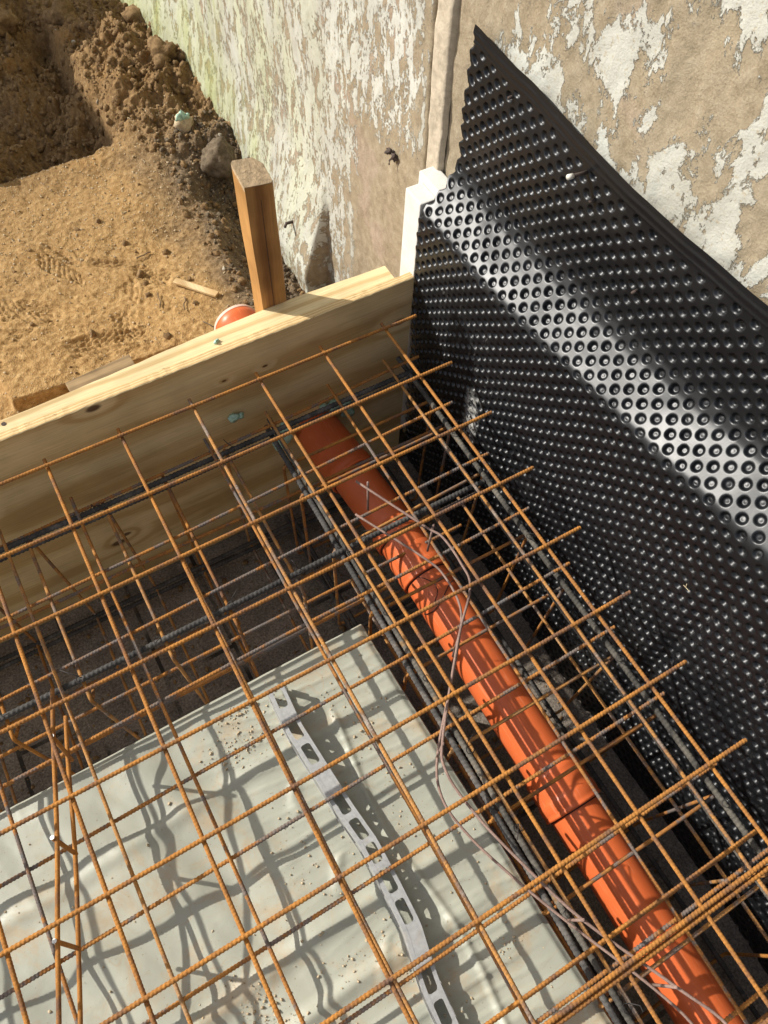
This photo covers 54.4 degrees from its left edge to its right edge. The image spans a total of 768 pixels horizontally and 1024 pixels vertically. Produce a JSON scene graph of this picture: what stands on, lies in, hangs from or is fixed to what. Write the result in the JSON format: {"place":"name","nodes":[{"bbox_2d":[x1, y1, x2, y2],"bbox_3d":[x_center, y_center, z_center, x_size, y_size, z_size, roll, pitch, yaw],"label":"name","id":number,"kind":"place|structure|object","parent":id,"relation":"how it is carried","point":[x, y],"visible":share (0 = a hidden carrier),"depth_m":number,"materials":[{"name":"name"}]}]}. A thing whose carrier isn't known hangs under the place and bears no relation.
{"place":"outdoors","nodes":[
{"label":"outdoors","id":0,"kind":"place"},
{"bbox_2d":[0,0,324,419],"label":"sandy ground","id":1,"kind":"structure","parent":0,"point":[83,357],"depth_m":2.37,"materials":[{"name":"soil"}]},
{"bbox_2d":[0,7,19,37],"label":"soil clod","id":2,"kind":"object","parent":1,"relation":"on","point":[9,20],"visible":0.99,"depth_m":2.79,"materials":[{"name":"brown soil"}]},
{"bbox_2d":[43,0,76,25],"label":"soil clod","id":3,"kind":"object","parent":1,"relation":"on","point":[57,12],"visible":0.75,"depth_m":2.79,"materials":[{"name":"brown soil"}]},
{"bbox_2d":[65,354,134,391],"bbox_3d":[-0.771,-0.371,2.038,0.187,0.026,0.045,-29,66,-17],"label":"board offcut","id":4,"kind":"object","parent":1,"relation":"on","point":[117,365],"visible":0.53,"depth_m":2.03,"materials":[{"name":"brown wood"}]},
{"bbox_2d":[11,11,234,321],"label":"pebbles","id":5,"kind":"object","parent":1,"relation":"on","point":[223,268],"visible":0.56,"depth_m":2.52,"materials":[{"name":"grey stone"}]},
{"bbox_2d":[121,4,142,22],"bbox_3d":[-0.914,-1.834,2.778,0.122,0.098,0.108,-26,65,-16],"label":"soil clod","id":6,"kind":"object","parent":1,"relation":"on","point":[130,13],"visible":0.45,"depth_m":2.73,"materials":[{"name":"brown soil"}]},
{"bbox_2d":[0,95,287,414],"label":"sand grains","id":7,"kind":"object","parent":1,"relation":"on","point":[122,188],"visible":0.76,"depth_m":2.36},
{"bbox_2d":[147,36,177,68],"bbox_3d":[-0.772,-1.618,2.615,0.112,0.082,0.110,-26,65,-16],"label":"soil clod","id":8,"kind":"object","parent":1,"relation":"on","point":[162,51],"visible":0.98,"depth_m":2.59,"materials":[{"name":"brown soil"}]},
{"bbox_2d":[173,112,193,133],"bbox_3d":[-0.679,-1.322,2.533,0.066,0.060,0.072,10,61,3],"label":"stone","id":9,"kind":"object","parent":1,"relation":"on","point":[184,126],"visible":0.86,"depth_m":2.52,"materials":[{"name":"beige stone"}]},
{"bbox_2d":[175,110,189,120],"bbox_3d":[-0.678,-1.328,2.503,0.054,0.040,0.026,-26,65,-16],"label":"foam blob","id":10,"kind":"object","parent":9,"relation":"on","point":[181,115],"visible":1,"depth_m":2.50,"materials":[{"name":"green plastic"}]},
{"bbox_2d":[173,278,218,297],"bbox_3d":[-0.562,-0.670,2.230,0.141,0.010,0.021,19,62,8],"label":"wood stick","id":11,"kind":"object","parent":1,"relation":"on","point":[195,287],"visible":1,"depth_m":2.23,"materials":[{"name":"beige wood"}]},
{"bbox_2d":[200,136,235,179],"bbox_3d":[-0.549,-1.181,2.495,0.115,0.149,0.118,11,61,4],"label":"stone","id":12,"kind":"object","parent":1,"relation":"on","point":[218,156],"visible":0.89,"depth_m":2.46,"materials":[{"name":"grey stone"}]},
{"bbox_2d":[149,109,303,305],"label":"clay crumbs","id":13,"kind":"object","parent":1,"relation":"on","point":[227,198],"visible":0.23,"depth_m":2.51,"materials":[{"name":"brown soil"}]},
{"bbox_2d":[231,157,286,312],"bbox_3d":[-0.248,-0.402,1.708,0.065,0.879,0.059,-26,65,-16],"label":"timber stake","id":14,"kind":"object","parent":1,"relation":"on","point":[253,185],"visible":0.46,"depth_m":1.42,"materials":[{"name":"wood"}]},
{"bbox_2d":[214,304,744,1023],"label":"drain pipe","id":15,"kind":"object","parent":1,"relation":"on","point":[572,812],"visible":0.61,"depth_m":1.51,"materials":[{"name":"orange plastic"}]},
{"bbox_2d":[416,576,437,601],"bbox_3d":[0.102,0.165,1.646,0.030,0.010,0.074,-29,66,-17],"label":"tie wire","id":16,"kind":"object","parent":15,"relation":"on","point":[434,584],"visible":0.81,"depth_m":1.65,"materials":[{"name":"black metal"}]},
{"bbox_2d":[424,580,453,614],"bbox_3d":[0.134,0.188,1.665,0.018,0.045,0.110,39,67,18],"label":"tie wire","id":17,"kind":"object","parent":15,"relation":"on","point":[439,604],"visible":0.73,"depth_m":1.65,"materials":[{"name":"black metal"}]},
{"bbox_2d":[0,456,767,1023],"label":"trench floor","id":18,"kind":"structure","parent":0,"point":[14,678],"depth_m":1.93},
{"bbox_2d":[0,266,413,643],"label":"formwork panel","id":19,"kind":"object","parent":18,"relation":"on","point":[260,343],"visible":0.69,"depth_m":1.65,"materials":[{"name":"brown wood"}]},
{"bbox_2d":[228,412,243,422],"bbox_3d":[-0.335,-0.215,1.692,0.040,0.026,0.018,-26,65,-16],"label":"foam blob","id":20,"kind":"object","parent":19,"relation":"attached to","point":[233,418],"visible":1,"depth_m":1.68,"materials":[{"name":"green plastic"}]},
{"bbox_2d":[272,422,292,450],"bbox_3d":[-0.246,-0.188,1.843,0.064,0.099,0.034,-26,65,-16],"label":"foam blob","id":21,"kind":"object","parent":19,"relation":"attached to","point":[287,439],"visible":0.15,"depth_m":1.83,"materials":[{"name":"plastic"}]},
{"bbox_2d":[319,400,354,416],"bbox_3d":[-0.117,-0.256,1.875,0.092,0.090,0.031,-26,65,-16],"label":"foam blob","id":22,"kind":"object","parent":19,"relation":"attached to","point":[351,411],"visible":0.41,"depth_m":1.87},
{"bbox_2d":[0,369,485,812],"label":"rebar cage","id":23,"kind":"object","parent":18,"relation":"on","point":[115,662],"visible":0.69,"depth_m":1.58,"materials":[{"name":"metal"}]},
{"bbox_2d":[0,468,677,961],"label":"floor grit","id":24,"kind":"object","parent":18,"relation":"on","point":[342,628],"visible":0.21,"depth_m":1.95,"materials":[{"name":"soil"}]},
{"bbox_2d":[264,356,767,1023],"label":"rebar cage","id":25,"kind":"object","parent":18,"relation":"on","point":[470,776],"visible":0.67,"depth_m":1.49,"materials":[{"name":"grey metal"}]},
{"bbox_2d":[398,428,405,458],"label":"yard ground","id":26,"kind":"structure","parent":0,"point":[402,435],"depth_m":2.41,"materials":[{"name":"brown soil"}]},
{"bbox_2d":[120,0,767,436],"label":"rendered wall","id":27,"kind":"structure","parent":26,"relation":"on","point":[344,118],"depth_m":1.40,"materials":[{"name":"paint"}]},
{"bbox_2d":[400,166,447,428],"bbox_3d":[0.075,-0.475,1.851,0.082,0.792,0.074,-26,65,-16],"label":"insulation board","id":28,"kind":"object","parent":27,"relation":"attached to","point":[422,193],"visible":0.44,"depth_m":1.54,"materials":[{"name":"white plastic"}]},
{"bbox_2d":[404,24,767,974],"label":"dimpled membrane","id":29,"kind":"object","parent":27,"relation":"attached to","point":[626,424],"visible":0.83,"depth_m":1.31,"materials":[{"name":"black plastic"}]},
{"bbox_2d":[566,170,587,179],"bbox_3d":[0.294,-0.510,1.127,0.042,0.011,0.008,-26,65,-16],"label":"wall plug","id":30,"kind":"object","parent":29,"relation":"attached to","point":[570,176],"depth_m":1.12,"materials":[{"name":"plastic"}]},
{"bbox_2d":[631,289,638,294],"bbox_3d":[0.386,-0.339,1.150,0.011,0.007,0.007,-26,65,-16],"label":"nail head","id":31,"kind":"object","parent":29,"relation":"attached to","point":[635,291],"visible":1,"depth_m":1.15},
{"bbox_3d":[-0.638,1.998,0.791,2.880,0.446,2.700,-26,65,-16],"label":"insulation slab","id":32,"kind":"object","parent":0,"visible":0},
{"bbox_2d":[0,624,612,1023],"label":"plastic sheet","id":33,"kind":"object","parent":32,"relation":"on","point":[184,925],"visible":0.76,"depth_m":1.28,"materials":[{"name":"white plastic"}]},
{"bbox_2d":[3,653,552,1023],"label":"spilled sand","id":34,"kind":"structure","parent":33,"relation":"on","point":[302,883],"depth_m":1.29,"materials":[{"name":"brown sand"}]},
{"bbox_2d":[268,686,458,1023],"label":"slotted spacer","id":35,"kind":"object","parent":33,"relation":"on","point":[327,783],"visible":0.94,"depth_m":1.27,"materials":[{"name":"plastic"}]},
{"bbox_2d":[0,355,767,1023],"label":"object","id":36,"kind":"object","parent":33,"relation":"on","point":[394,865],"visible":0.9,"depth_m":1.34,"materials":[{"name":"metal"}]},
{"bbox_2d":[50,688,82,1023],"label":"wire spacer","id":37,"kind":"object","parent":36,"relation":"on","point":[73,851],"visible":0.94,"depth_m":1.15,"materials":[{"name":"metal"}]},
{"bbox_2d":[355,480,727,1023],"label":"wire spacer","id":38,"kind":"object","parent":36,"relation":"on","point":[579,918],"visible":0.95,"depth_m":1.20,"materials":[{"name":"grey metal"}]},
{"bbox_2d":[0,314,767,1023],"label":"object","id":39,"kind":"object","parent":38,"relation":"on","point":[244,936],"visible":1,"depth_m":1.21,"materials":[{"name":"metal"}]},
{"bbox_2d":[553,865,767,1023],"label":"splice bar","id":40,"kind":"object","parent":39,"relation":"on","point":[690,925],"visible":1,"depth_m":1.08,"materials":[{"name":"metal"}]},
{"bbox_2d":[484,829,756,1023],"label":"splice bar","id":41,"kind":"object","parent":36,"relation":"on","point":[592,949],"visible":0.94,"depth_m":1.21,"materials":[{"name":"metal"}]}
]}

